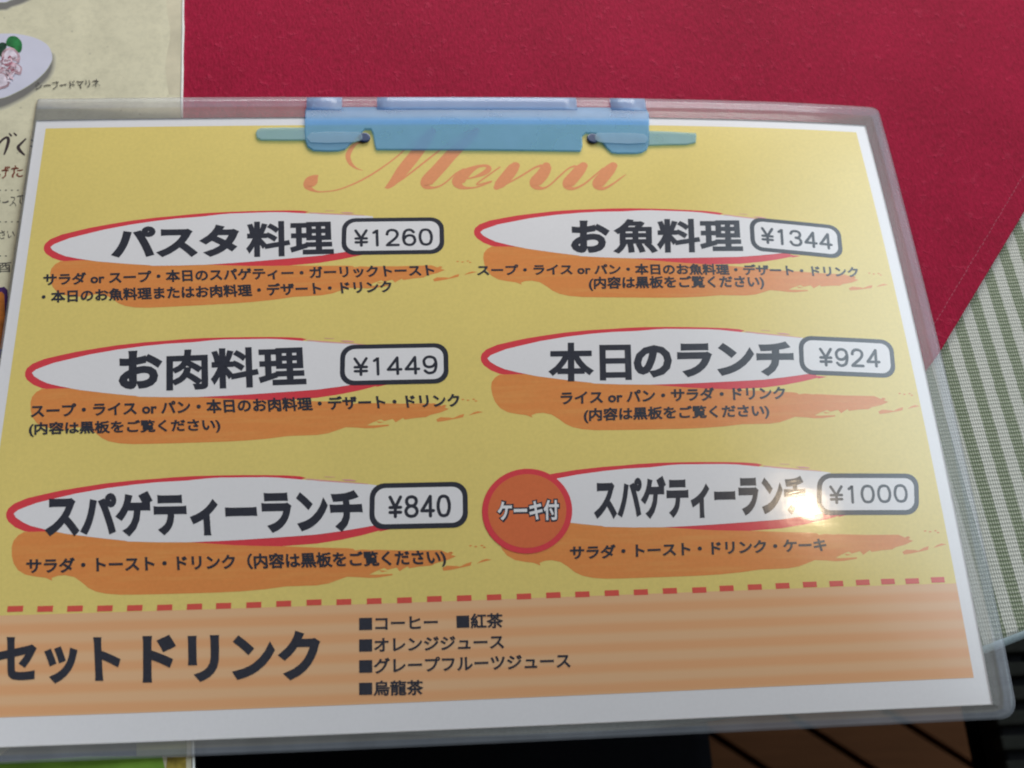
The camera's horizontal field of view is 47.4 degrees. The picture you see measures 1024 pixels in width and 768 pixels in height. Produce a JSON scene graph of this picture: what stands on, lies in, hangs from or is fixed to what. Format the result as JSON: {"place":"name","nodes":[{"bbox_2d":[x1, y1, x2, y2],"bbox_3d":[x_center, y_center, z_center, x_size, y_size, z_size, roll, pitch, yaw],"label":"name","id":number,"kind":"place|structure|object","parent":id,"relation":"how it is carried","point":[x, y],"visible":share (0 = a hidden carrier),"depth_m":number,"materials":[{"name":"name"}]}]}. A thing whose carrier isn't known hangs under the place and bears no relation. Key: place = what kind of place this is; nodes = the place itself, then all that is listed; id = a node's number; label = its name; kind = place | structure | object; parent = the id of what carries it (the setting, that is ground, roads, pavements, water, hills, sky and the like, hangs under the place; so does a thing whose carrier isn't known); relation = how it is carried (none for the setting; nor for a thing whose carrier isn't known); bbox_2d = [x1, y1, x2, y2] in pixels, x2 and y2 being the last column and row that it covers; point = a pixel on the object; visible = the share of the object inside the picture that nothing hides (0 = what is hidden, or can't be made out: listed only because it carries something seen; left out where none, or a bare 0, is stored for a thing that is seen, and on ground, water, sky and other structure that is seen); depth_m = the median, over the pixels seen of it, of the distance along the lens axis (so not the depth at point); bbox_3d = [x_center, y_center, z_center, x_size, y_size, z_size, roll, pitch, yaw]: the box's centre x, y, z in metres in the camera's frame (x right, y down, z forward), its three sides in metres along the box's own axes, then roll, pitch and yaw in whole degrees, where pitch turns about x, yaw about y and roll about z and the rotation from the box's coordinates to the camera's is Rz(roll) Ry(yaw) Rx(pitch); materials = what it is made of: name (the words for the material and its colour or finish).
{"place":"outdoors","nodes":[
{"label":"outdoors","id":0,"kind":"place"},
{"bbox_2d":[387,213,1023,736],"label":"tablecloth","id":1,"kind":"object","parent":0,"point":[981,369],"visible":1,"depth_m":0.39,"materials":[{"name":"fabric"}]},
{"bbox_2d":[0,97,1014,747],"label":"laminated menu","id":2,"kind":"object","parent":1,"relation":"on","point":[318,425],"visible":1,"depth_m":0.36,"materials":[{"name":"yellow paper"}]},
{"bbox_2d":[358,133,598,143],"bbox_3d":[-0.012,-0.091,0.412,0.156,0.004,0.026,-1,66,-6],"label":"paper fastener","id":3,"kind":"object","parent":2,"relation":"attached to","point":[365,138],"visible":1,"depth_m":0.41,"materials":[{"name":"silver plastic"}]},
{"bbox_2d":[183,0,1023,370],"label":"red table overlay cloth","id":4,"kind":"object","parent":1,"relation":"on","point":[939,84],"visible":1,"depth_m":0.43,"materials":[{"name":"red fabric"}]},
{"bbox_2d":[0,0,194,767],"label":"printed menu card","id":5,"kind":"object","parent":4,"relation":"on","point":[65,59],"visible":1,"depth_m":0.41,"materials":[{"name":"beige paper"}]},
{"bbox_2d":[707,706,972,767],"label":"floor","id":6,"kind":"structure","parent":0,"point":[934,737],"depth_m":1.03,"materials":[{"name":"brown wood"}]},
{"bbox_2d":[195,722,712,767],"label":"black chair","id":7,"kind":"object","parent":6,"relation":"on","point":[683,746],"depth_m":0.58,"materials":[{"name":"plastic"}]},
{"bbox_2d":[961,639,1023,767],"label":"slatted chair","id":8,"kind":"object","parent":6,"relation":"on","point":[995,734],"visible":0.13,"depth_m":0.62,"materials":[{"name":"black plastic"}]}
]}

